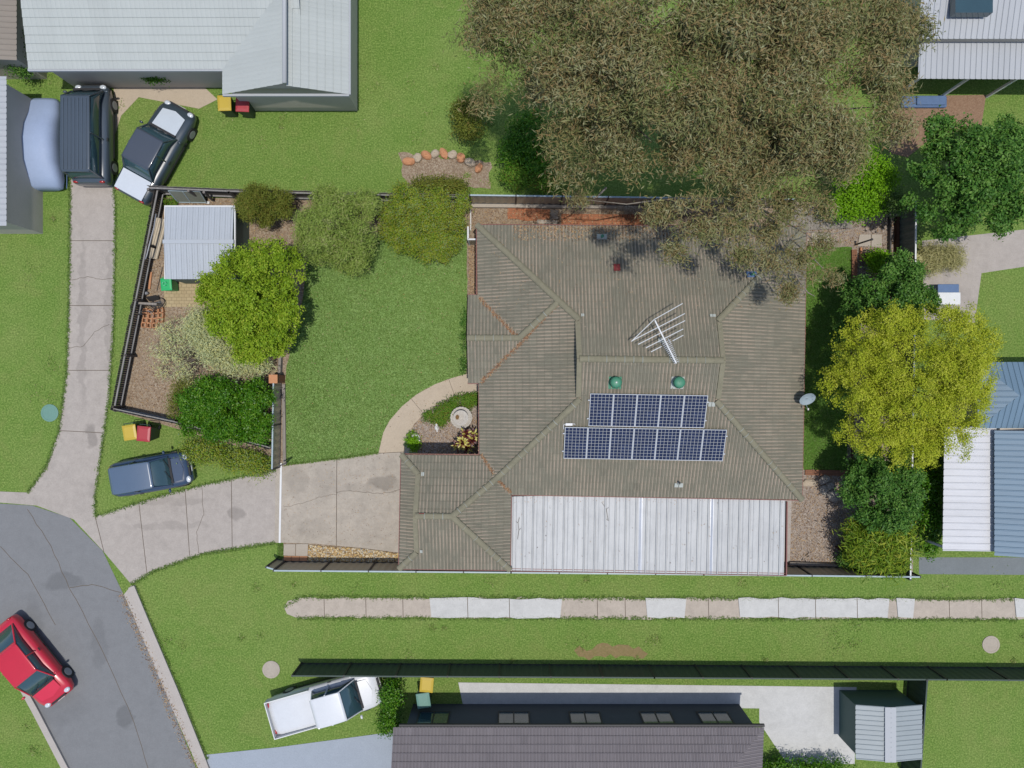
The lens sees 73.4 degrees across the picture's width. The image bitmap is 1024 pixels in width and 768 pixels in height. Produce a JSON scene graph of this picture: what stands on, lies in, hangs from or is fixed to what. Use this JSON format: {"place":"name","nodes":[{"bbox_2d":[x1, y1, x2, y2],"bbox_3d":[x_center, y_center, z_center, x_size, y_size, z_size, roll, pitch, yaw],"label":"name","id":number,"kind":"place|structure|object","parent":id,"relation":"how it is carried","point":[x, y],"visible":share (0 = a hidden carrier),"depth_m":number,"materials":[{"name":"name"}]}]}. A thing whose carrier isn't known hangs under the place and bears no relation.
{"place":"outdoors","nodes":[
{"label":"outdoors","id":0,"kind":"place"},
{"bbox_2d":[0,504,195,767],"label":"road","id":1,"kind":"structure","parent":0,"point":[89,720],"depth_m":32.99,"materials":[{"name":"grey asphalt"}]},
{"bbox_2d":[0,614,73,707],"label":"parked car","id":2,"kind":"object","parent":1,"relation":"on","point":[30,664],"visible":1,"depth_m":32.03,"materials":[{"name":"red paint"}]},
{"bbox_2d":[0,240,981,767],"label":"driveway joints","id":3,"kind":"object","parent":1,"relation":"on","point":[202,496],"visible":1,"depth_m":32.98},
{"bbox_2d":[0,176,275,582],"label":"shared driveway","id":4,"kind":"structure","parent":0,"point":[65,484],"depth_m":32.98,"materials":[{"name":"concrete"}]},
{"bbox_2d":[206,733,392,767],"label":"neighbour driveway","id":5,"kind":"structure","parent":0,"point":[371,751],"depth_m":32.99,"materials":[{"name":"concrete"}]},
{"bbox_2d":[275,452,404,552],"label":"driveway","id":6,"kind":"structure","parent":0,"point":[305,485],"depth_m":32.96,"materials":[{"name":"concrete"}]},
{"bbox_2d":[285,231,467,463],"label":"front lawn","id":7,"kind":"structure","parent":0,"point":[387,280],"depth_m":32.99,"materials":[{"name":"green plant"}]},
{"bbox_2d":[379,374,477,452],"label":"garden path","id":8,"kind":"structure","parent":0,"point":[393,436],"depth_m":32.97,"materials":[{"name":"concrete"}]},
{"bbox_2d":[398,152,491,188],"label":"neighbour soil","id":9,"kind":"structure","parent":0,"point":[439,165],"depth_m":33.00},
{"bbox_2d":[408,170,472,199],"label":"neighbour shrub","id":10,"kind":"object","parent":9,"relation":"on","point":[449,183],"visible":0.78,"depth_m":32.05,"materials":[{"name":"green plant"}]},
{"bbox_2d":[0,0,1023,767],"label":"ground","id":11,"kind":"structure","parent":0,"point":[210,608],"depth_m":33.00,"materials":[{"name":"green plant"}]},
{"bbox_2d":[0,76,42,233],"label":"flat roofed outbuilding","id":12,"kind":"structure","parent":11,"relation":"on","point":[21,204],"depth_m":31.24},
{"bbox_2d":[0,0,46,78],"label":"brown shed","id":13,"kind":"structure","parent":11,"relation":"on","point":[12,49],"depth_m":30.70,"materials":[{"name":"brown wood"}]},
{"bbox_2d":[22,98,66,190],"bbox_3d":[-22.178,-11.344,32.255,1.940,1.405,4.270,-1,90,0],"label":"covered car","id":14,"kind":"object","parent":11,"relation":"on","point":[41,141],"visible":0.71,"depth_m":31.92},
{"bbox_2d":[20,691,69,767],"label":"kerb","id":15,"kind":"structure","parent":11,"relation":"on","point":[46,731],"depth_m":32.88,"materials":[{"name":"concrete"}]},
{"bbox_2d":[25,176,72,493],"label":"edge grass","id":16,"kind":"structure","parent":11,"relation":"on","point":[65,376],"depth_m":32.95,"materials":[{"name":"green plant"}]},
{"bbox_2d":[59,85,118,186],"bbox_3d":[-19.782,-11.741,32.026,2.120,1.942,4.715,0,90,0],"label":"parked van","id":17,"kind":"object","parent":11,"relation":"on","point":[87,139],"visible":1,"depth_m":31.41,"materials":[{"name":"grey paint"}]},
{"bbox_2d":[108,450,194,496],"bbox_3d":[-16.973,4.233,32.258,3.715,1.476,2.000,-10,90,0],"label":"parked car","id":18,"kind":"object","parent":11,"relation":"on","point":[146,474],"visible":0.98,"depth_m":31.84,"materials":[{"name":"blue paint"}]},
{"bbox_2d":[114,100,196,205],"bbox_3d":[-16.783,-10.943,32.183,2.220,1.626,4.915,29,90,0],"label":"parked car","id":19,"kind":"object","parent":11,"relation":"on","point":[154,149],"visible":0.98,"depth_m":32.05,"materials":[{"name":"white paint"}]},
{"bbox_2d":[124,586,201,767],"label":"kerb gutter","id":20,"kind":"object","parent":11,"relation":"on","point":[144,635],"visible":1,"depth_m":32.99,"materials":[{"name":"concrete"}]},
{"bbox_2d":[114,88,216,132],"bbox_3d":[-16.622,-13.233,32.988,4.978,0.001,2.933,0,90,0],"label":"house apron","id":21,"kind":"object","parent":11,"relation":"on","point":[198,98],"visible":0.58,"depth_m":32.99,"materials":[{"name":"concrete"}]},
{"bbox_2d":[128,585,209,767],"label":"kerb","id":22,"kind":"structure","parent":11,"relation":"on","point":[165,667],"depth_m":32.88,"materials":[{"name":"concrete"}]},
{"bbox_2d":[92,175,275,519],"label":"edge grass","id":23,"kind":"structure","parent":11,"relation":"on","point":[109,388],"depth_m":32.95,"materials":[{"name":"green plant"}]},
{"bbox_2d":[21,0,356,110],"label":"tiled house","id":24,"kind":"structure","parent":11,"relation":"on","point":[279,55],"depth_m":29.98,"materials":[{"name":"white metal"}]},
{"bbox_2d":[173,434,273,484],"bbox_3d":[-13.445,3.439,32.354,5.065,1.320,2.047,15,90,0],"label":"neighbour shrub","id":25,"kind":"object","parent":11,"relation":"on","point":[256,463],"visible":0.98,"depth_m":32.18,"materials":[{"name":"green plant"}]},
{"bbox_2d":[264,677,382,739],"bbox_3d":[-8.742,14.964,32.108,5.315,1.776,2.170,-16,90,0],"label":"utility truck","id":26,"kind":"object","parent":11,"relation":"on","point":[324,703],"visible":0.79,"depth_m":32.07,"materials":[{"name":"white paint"}]},
{"bbox_2d":[371,677,407,739],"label":"neighbour shrub","id":27,"kind":"object","parent":11,"relation":"on","point":[388,723],"visible":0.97,"depth_m":31.95,"materials":[{"name":"green plant"}]},
{"bbox_2d":[409,393,478,453],"bbox_3d":[-3.178,2.011,32.990,3.867,0.001,3.111,0,90,0],"label":"garden bed","id":28,"kind":"object","parent":11,"relation":"on","point":[474,413],"visible":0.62,"depth_m":32.99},
{"bbox_2d":[419,391,477,430],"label":"ground cover","id":29,"kind":"object","parent":28,"relation":"on","point":[440,415],"visible":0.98,"depth_m":32.69,"materials":[{"name":"green plant"}]},
{"bbox_2d":[444,94,487,146],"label":"neighbour shrub","id":30,"kind":"object","parent":11,"relation":"on","point":[466,129],"visible":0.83,"depth_m":31.52,"materials":[{"name":"green plant"}]},
{"bbox_2d":[119,198,835,561],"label":"garden mulch","id":31,"kind":"object","parent":11,"relation":"on","point":[145,396],"visible":0.1,"depth_m":33.00,"materials":[{"name":"brown wood"}]},
{"bbox_2d":[110,189,169,411],"bbox_3d":[-17.556,-3.927,32.465,0.200,1.070,10.612,11,90,0],"label":"paling fence","id":32,"kind":"object","parent":31,"relation":"on","point":[120,389],"visible":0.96,"depth_m":32.37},
{"bbox_2d":[141,313,212,391],"bbox_3d":[-15.748,-1.251,32.241,2.972,1.594,4.466,-16,90,0],"label":"sparse silver shrub","id":33,"kind":"object","parent":31,"relation":"on","point":[178,363],"visible":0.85,"depth_m":32.05,"materials":[{"name":"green plant"}]},
{"bbox_2d":[164,280,209,306],"bbox_3d":[-15.411,-4.533,32.975,2.556,0.030,1.667,0,90,0],"label":"paved patch","id":34,"kind":"object","parent":31,"relation":"on","point":[183,295],"visible":0.36,"depth_m":32.96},
{"bbox_2d":[162,205,248,283],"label":"garden shed","id":35,"kind":"structure","parent":31,"relation":"on","point":[195,236],"depth_m":31.08,"materials":[{"name":"metal"}]},
{"bbox_2d":[172,371,278,446],"bbox_3d":[-13.239,1.203,31.789,5.050,2.450,3.618,0,90,0],"label":"glossy shrub","id":36,"kind":"object","parent":31,"relation":"on","point":[209,401],"visible":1,"depth_m":31.24,"materials":[{"name":"green plant"}]},
{"bbox_2d":[176,303,279,382],"bbox_3d":[-13.489,-1.583,31.899,5.109,2.267,3.136,44,90,0],"label":"silver shrub","id":37,"kind":"object","parent":31,"relation":"on","point":[210,347],"visible":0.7,"depth_m":31.46,"materials":[{"name":"green plant"}]},
{"bbox_2d":[193,235,308,368],"bbox_3d":[-11.568,-3.612,30.694,5.441,4.669,5.911,0,90,0],"label":"lime tree","id":38,"kind":"object","parent":31,"relation":"on","point":[249,312],"visible":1,"depth_m":29.47,"materials":[{"name":"green plant"}]},
{"bbox_2d":[231,180,297,229],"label":"bush","id":39,"kind":"object","parent":31,"relation":"on","point":[250,200],"visible":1,"depth_m":30.83,"materials":[{"name":"green plant"}]},
{"bbox_2d":[271,383,281,469],"bbox_3d":[-11.100,1.922,32.438,0.090,1.125,4.159,1,90,0],"label":"gate fence","id":40,"kind":"object","parent":31,"relation":"on","point":[276,440],"visible":0.85,"depth_m":32.42,"materials":[{"name":"beige metal"}]},
{"bbox_2d":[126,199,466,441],"bbox_3d":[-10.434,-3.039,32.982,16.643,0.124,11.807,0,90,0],"label":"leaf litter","id":41,"kind":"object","parent":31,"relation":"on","point":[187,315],"visible":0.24,"depth_m":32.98,"materials":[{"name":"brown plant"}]},
{"bbox_2d":[147,185,467,202],"bbox_3d":[-9.438,-8.774,32.240,14.709,1.520,0.247,2,90,0],"label":"paling fence","id":42,"kind":"object","parent":31,"relation":"on","point":[221,192],"visible":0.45,"depth_m":31.68,"materials":[{"name":"grey wood"}]},
{"bbox_2d":[287,179,385,278],"bbox_3d":[-7.931,-7.034,31.046,4.312,3.937,4.282,11,90,0],"label":"bottlebrush tree","id":43,"kind":"object","parent":31,"relation":"on","point":[314,231],"visible":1,"depth_m":30.20,"materials":[{"name":"green plant"}]},
{"bbox_2d":[307,545,397,561],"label":"river pebbles","id":44,"kind":"object","parent":31,"relation":"on","point":[318,553],"visible":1,"depth_m":32.95,"materials":[{"name":"beige gravel"}]},
{"bbox_2d":[373,179,475,267],"bbox_3d":[-4.146,-7.433,31.828,4.652,2.391,3.879,13,90,0],"label":"clipped shrub","id":45,"kind":"object","parent":31,"relation":"on","point":[426,235],"visible":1,"depth_m":31.35,"materials":[{"name":"green plant"}]},
{"bbox_2d":[471,204,615,208],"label":"concrete plinth","id":46,"kind":"structure","parent":31,"relation":"on","point":[530,206],"depth_m":32.80,"materials":[{"name":"grey concrete"}]},
{"bbox_2d":[397,222,808,571],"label":"brick house","id":47,"kind":"structure","parent":31,"relation":"on","point":[742,367],"depth_m":29.89,"materials":[{"name":"grey tile"}]},
{"bbox_2d":[513,225,758,240],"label":"leaf litter","id":48,"kind":"object","parent":47,"relation":"on","point":[587,227],"visible":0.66,"depth_m":30.40,"materials":[{"name":"brown plant"}]},
{"bbox_2d":[469,194,796,207],"bbox_3d":[5.522,-8.535,32.203,14.982,1.595,0.092,1,90,0],"label":"steel fence","id":49,"kind":"object","parent":31,"relation":"on","point":[510,199],"visible":0.57,"depth_m":32.07,"materials":[{"name":"grey metal"}]},
{"bbox_2d":[834,438,927,536],"bbox_3d":[16.239,4.477,31.086,3.470,3.913,4.471,0,90,0],"label":"broadleaf tree","id":50,"kind":"object","parent":31,"relation":"on","point":[872,475],"visible":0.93,"depth_m":29.93,"materials":[{"name":"green plant"}]},
{"bbox_2d":[17,0,1023,758],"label":"weeds","id":51,"kind":"object","parent":11,"relation":"on","point":[585,580],"visible":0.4,"depth_m":32.97,"materials":[{"name":"green plant"}]},
{"bbox_2d":[495,108,557,184],"bbox_3d":[0.907,-10.911,31.752,3.185,2.560,3.316,33,90,0],"label":"neighbour shrub","id":52,"kind":"object","parent":11,"relation":"on","point":[518,146],"visible":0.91,"depth_m":31.12,"materials":[{"name":"green plant"}]},
{"bbox_2d":[491,157,566,199],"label":"neighbour shrub","id":53,"kind":"object","parent":11,"relation":"on","point":[515,172],"visible":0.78,"depth_m":31.66,"materials":[{"name":"green plant"}]},
{"bbox_2d":[391,704,764,767],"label":"grey tiled house","id":54,"kind":"structure","parent":11,"relation":"on","point":[582,736],"depth_m":30.35,"materials":[{"name":"tile"}]},
{"bbox_2d":[273,561,920,577],"bbox_3d":[3.878,8.658,32.188,29.605,1.625,0.107,1,90,0],"label":"steel fence","id":55,"kind":"object","parent":11,"relation":"on","point":[330,566],"visible":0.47,"depth_m":31.78,"materials":[{"name":"black metal"}]},
{"bbox_2d":[442,0,753,201],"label":"gum tree","id":56,"kind":"object","parent":11,"relation":"on","point":[631,61],"visible":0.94,"depth_m":21.04,"materials":[{"name":"green plant"}]},
{"bbox_2d":[574,643,647,659],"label":"bare earth","id":57,"kind":"structure","parent":11,"relation":"on","point":[605,649],"depth_m":32.99,"materials":[{"name":"brown soil"}]},
{"bbox_2d":[283,594,1016,606],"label":"edge grass","id":58,"kind":"structure","parent":11,"relation":"on","point":[635,597],"depth_m":32.95,"materials":[{"name":"green plant"}]},
{"bbox_2d":[284,597,1023,619],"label":"footpath","id":59,"kind":"structure","parent":11,"relation":"on","point":[420,607],"depth_m":32.99,"materials":[{"name":"concrete"}]},
{"bbox_2d":[429,597,561,618],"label":"slab","id":60,"kind":"structure","parent":59,"relation":"on","point":[453,607],"depth_m":32.94,"materials":[{"name":"concrete"}]},
{"bbox_2d":[645,598,685,617],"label":"paving slab","id":61,"kind":"structure","parent":59,"relation":"on","point":[662,608],"depth_m":32.94,"materials":[{"name":"concrete"}]},
{"bbox_2d":[738,597,888,617],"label":"drain slab","id":62,"kind":"structure","parent":59,"relation":"on","point":[796,608],"depth_m":32.94,"materials":[{"name":"concrete"}]},
{"bbox_2d":[291,662,1023,680],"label":"steel fence","id":63,"kind":"object","parent":11,"relation":"on","point":[648,671],"visible":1,"depth_m":32.21,"materials":[{"name":"metal"}]},
{"bbox_2d":[296,613,1018,624],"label":"edge grass","id":64,"kind":"structure","parent":11,"relation":"on","point":[693,619],"depth_m":32.95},
{"bbox_2d":[564,175,854,310],"bbox_3d":[7.712,-6.293,27.112,11.538,11.891,6.875,0,90,0],"label":"gum tree","id":65,"kind":"object","parent":11,"relation":"on","point":[745,201],"visible":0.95,"depth_m":24.08,"materials":[{"name":"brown plant"}]},
{"bbox_2d":[638,500,791,562],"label":"patio slab","id":66,"kind":"structure","parent":11,"relation":"on","point":[789,531],"depth_m":32.97,"materials":[{"name":"concrete"}]},
{"bbox_2d":[510,496,787,575],"bbox_3d":[6.102,6.694,31.810,12.404,2.380,3.787,0,90,0],"label":"patio cover","id":67,"kind":"object","parent":66,"relation":"on","point":[740,533],"visible":0.99,"depth_m":30.71,"materials":[{"name":"white metal"}]},
{"bbox_2d":[649,0,948,219],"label":"gum tree","id":68,"kind":"object","parent":11,"relation":"on","point":[782,69],"visible":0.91,"depth_m":21.23,"materials":[{"name":"green plant"}]},
{"bbox_2d":[782,203,913,571],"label":"side yard mulch","id":69,"kind":"object","parent":11,"relation":"on","point":[820,499],"depth_m":32.99,"materials":[{"name":"brown plant"}]},
{"bbox_2d":[787,210,851,229],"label":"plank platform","id":70,"kind":"structure","parent":69,"relation":"on","point":[817,226],"depth_m":32.87,"materials":[{"name":"wood"}]},
{"bbox_2d":[814,167,891,226],"bbox_3d":[15.658,-8.705,31.781,3.482,2.449,3.087,0,90,0],"label":"bright shrub","id":71,"kind":"object","parent":69,"relation":"on","point":[850,204],"visible":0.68,"depth_m":31.10,"materials":[{"name":"green plant"}]},
{"bbox_2d":[860,244,893,277],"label":"shrub","id":72,"kind":"object","parent":69,"relation":"on","point":[876,258],"visible":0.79,"depth_m":31.98,"materials":[{"name":"green plant"}]},
{"bbox_2d":[832,511,927,590],"bbox_3d":[16.859,7.438,31.537,3.943,2.963,3.907,-15,90,0],"label":"golden cane palm","id":73,"kind":"object","parent":69,"relation":"on","point":[878,551],"visible":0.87,"depth_m":30.86,"materials":[{"name":"green plant"}]},
{"bbox_2d":[867,184,914,222],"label":"corner shrub","id":74,"kind":"object","parent":69,"relation":"on","point":[891,201],"visible":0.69,"depth_m":31.35,"materials":[{"name":"green plant"}]},
{"bbox_2d":[894,201,916,579],"bbox_3d":[18.365,0.233,32.212,0.109,1.575,17.494,1,90,0],"label":"steel fence","id":75,"kind":"object","parent":69,"relation":"on","point":[908,233],"visible":0.2,"depth_m":31.89,"materials":[{"name":"black metal"}]},
{"bbox_2d":[814,298,1004,472],"bbox_3d":[16.592,0.040,29.867,7.836,6.345,7.491,0,90,0],"label":"golden tree","id":76,"kind":"object","parent":69,"relation":"on","point":[944,361],"visible":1,"depth_m":27.92,"materials":[{"name":"yellow plant"}]},
{"bbox_2d":[843,139,904,197],"bbox_3d":[16.255,-9.620,31.542,3.176,2.956,2.658,0,90,0],"label":"yellow shrub","id":77,"kind":"object","parent":11,"relation":"on","point":[888,175],"visible":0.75,"depth_m":30.70,"materials":[{"name":"green plant"}]},
{"bbox_2d":[839,690,922,762],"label":"garden shed","id":78,"kind":"structure","parent":11,"relation":"on","point":[885,726],"depth_m":31.13,"materials":[{"name":"grey metal"}]},
{"bbox_2d":[901,680,927,767],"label":"steel fence","id":79,"kind":"object","parent":11,"relation":"on","point":[916,692],"visible":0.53,"depth_m":31.99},
{"bbox_2d":[915,461,943,561],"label":"neighbour shrub","id":80,"kind":"object","parent":11,"relation":"on","point":[932,517],"visible":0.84,"depth_m":31.78,"materials":[{"name":"green plant"}]},
{"bbox_2d":[917,427,996,550],"bbox_3d":[20.408,4.683,31.801,2.364,2.398,5.540,0,90,0],"label":"carport","id":81,"kind":"object","parent":11,"relation":"on","point":[968,506],"visible":0.88,"depth_m":30.66,"materials":[{"name":"white paint"}]},
{"bbox_2d":[895,104,1023,243],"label":"broadleaf tree","id":82,"kind":"object","parent":11,"relation":"on","point":[984,173],"visible":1,"depth_m":28.71,"materials":[{"name":"green plant"}]},
{"bbox_2d":[919,557,1023,574],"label":"paved strip","id":83,"kind":"object","parent":11,"relation":"on","point":[965,565],"visible":1,"depth_m":32.99,"materials":[{"name":"grey concrete"}]},
{"bbox_2d":[922,230,1023,321],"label":"paved yard","id":84,"kind":"structure","parent":11,"relation":"on","point":[988,252],"depth_m":32.99,"materials":[{"name":"concrete"}]},
{"bbox_2d":[916,238,969,281],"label":"straw grass tuft","id":85,"kind":"object","parent":84,"relation":"on","point":[949,258],"visible":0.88,"depth_m":32.17,"materials":[{"name":"beige plant"}]},
{"bbox_2d":[931,284,959,305],"bbox_3d":[20.578,-4.221,32.670,1.060,0.660,0.980,0,90,0],"label":"storage box","id":86,"kind":"object","parent":84,"relation":"on","point":[949,293],"visible":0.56,"depth_m":32.35,"materials":[{"name":"white paint"}]},
{"bbox_2d":[561,214,642,224],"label":"brick paving","id":87,"kind":"structure","parent":0,"point":[588,219],"depth_m":32.96,"materials":[{"name":"ceramic"}]},
{"bbox_2d":[458,682,856,763],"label":"neighbour path","id":88,"kind":"structure","parent":0,"point":[798,720],"depth_m":32.99,"materials":[{"name":"concrete"}]},
{"bbox_2d":[762,750,856,767],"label":"neighbour shrub","id":89,"kind":"object","parent":88,"relation":"on","point":[776,763],"visible":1,"depth_m":32.30,"materials":[{"name":"green plant"}]},
{"bbox_2d":[803,246,851,469],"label":"side lawn","id":90,"kind":"structure","parent":0,"point":[829,350],"depth_m":32.99,"materials":[{"name":"green plant"}]},
{"bbox_2d":[834,246,942,338],"bbox_3d":[16.533,-3.933,30.986,4.270,4.044,4.332,0,90,0],"label":"broadleaf tree","id":91,"kind":"object","parent":90,"relation":"on","point":[908,287],"visible":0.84,"depth_m":29.85,"materials":[{"name":"green plant"}]},
{"bbox_2d":[889,95,985,156],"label":"garden soil","id":92,"kind":"structure","parent":0,"point":[973,105],"depth_m":32.99,"materials":[{"name":"brown soil"}]},
{"bbox_2d":[900,96,946,107],"bbox_3d":[19.689,-13.500,32.865,2.200,0.270,0.560,0,90,0],"label":"folded tarpaulin","id":93,"kind":"object","parent":92,"relation":"on","point":[931,101],"visible":0.78,"depth_m":32.73,"materials":[{"name":"blue plastic"}]},
{"bbox_2d":[890,0,1023,97],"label":"metal roofed house","id":94,"kind":"structure","parent":0,"point":[983,39],"depth_m":30.60,"materials":[{"name":"white metal"}]},
{"bbox_2d":[946,362,1023,556],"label":"blue roofed house","id":95,"kind":"structure","parent":0,"point":[1006,415],"depth_m":30.22,"materials":[{"name":"metal"}]},
{"bbox_3d":[5.683,1.845,29.267,7.048,0.891,2.400,0,90,0],"label":"rail","id":96,"kind":"object","parent":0,"visible":0},
{"bbox_2d":[564,427,587,458],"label":"solar panel","id":97,"kind":"object","parent":96,"relation":"attached to","point":[575,442],"visible":1,"depth_m":29.47,"materials":[{"name":"glass"}]},
{"bbox_2d":[586,427,610,458],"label":"solar panel","id":98,"kind":"object","parent":96,"relation":"attached to","point":[598,442],"visible":1,"depth_m":29.47,"materials":[{"name":"glass"}]},
{"bbox_2d":[588,393,613,425],"bbox_3d":[3.746,1.096,28.952,0.975,0.040,1.475,1,110,0],"label":"solar panel","id":99,"kind":"object","parent":96,"relation":"attached to","point":[600,409],"visible":1,"depth_m":28.93,"materials":[{"name":"glass"}]},
{"bbox_2d":[609,428,633,459],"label":"solar panel","id":100,"kind":"object","parent":96,"relation":"attached to","point":[621,443],"visible":1,"depth_m":29.47,"materials":[{"name":"glass"}]},
{"bbox_2d":[612,394,636,426],"bbox_3d":[4.731,1.112,28.952,0.975,0.040,1.475,1,110,0],"label":"solar panel","id":101,"kind":"object","parent":96,"relation":"attached to","point":[624,411],"visible":1,"depth_m":28.94,"materials":[{"name":"glass"}]},
{"bbox_2d":[632,428,656,459],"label":"solar panel","id":102,"kind":"object","parent":96,"relation":"attached to","point":[644,443],"visible":1,"depth_m":29.46,"materials":[{"name":"glass"}]},
{"bbox_2d":[635,394,660,426],"bbox_3d":[5.716,1.129,28.952,0.975,0.041,1.475,1,110,0],"label":"solar panel","id":103,"kind":"object","parent":96,"relation":"attached to","point":[647,409],"visible":1,"depth_m":28.93,"materials":[{"name":"glass"}]},
{"bbox_2d":[654,428,680,459],"bbox_3d":[6.668,2.597,29.489,0.975,0.040,1.475,1,110,0],"label":"solar panel","id":104,"kind":"object","parent":96,"relation":"attached to","point":[667,444],"visible":1,"depth_m":29.47,"materials":[{"name":"glass"}]},
{"bbox_2d":[658,395,684,427],"bbox_3d":[6.701,1.145,28.952,0.975,0.040,1.475,1,110,0],"label":"solar panel","id":105,"kind":"object","parent":96,"relation":"attached to","point":[671,411],"visible":1,"depth_m":28.94,"materials":[{"name":"glass"}]},
{"bbox_2d":[677,429,703,460],"bbox_3d":[7.652,2.613,29.489,0.975,0.041,1.475,1,110,0],"label":"solar panel","id":106,"kind":"object","parent":96,"relation":"attached to","point":[690,444],"visible":1,"depth_m":29.47,"materials":[{"name":"glass"}]},
{"bbox_2d":[681,395,707,427],"bbox_3d":[7.686,1.162,28.952,0.975,0.041,1.475,1,110,0],"label":"solar panel","id":107,"kind":"object","parent":96,"relation":"attached to","point":[694,411],"visible":1,"depth_m":28.93,"materials":[{"name":"glass"}]},
{"bbox_2d":[700,429,726,460],"bbox_3d":[8.637,2.630,29.489,0.975,0.040,1.475,1,110,0],"label":"solar panel","id":108,"kind":"object","parent":96,"relation":"attached to","point":[713,444],"visible":1,"depth_m":29.47,"materials":[{"name":"glass"}]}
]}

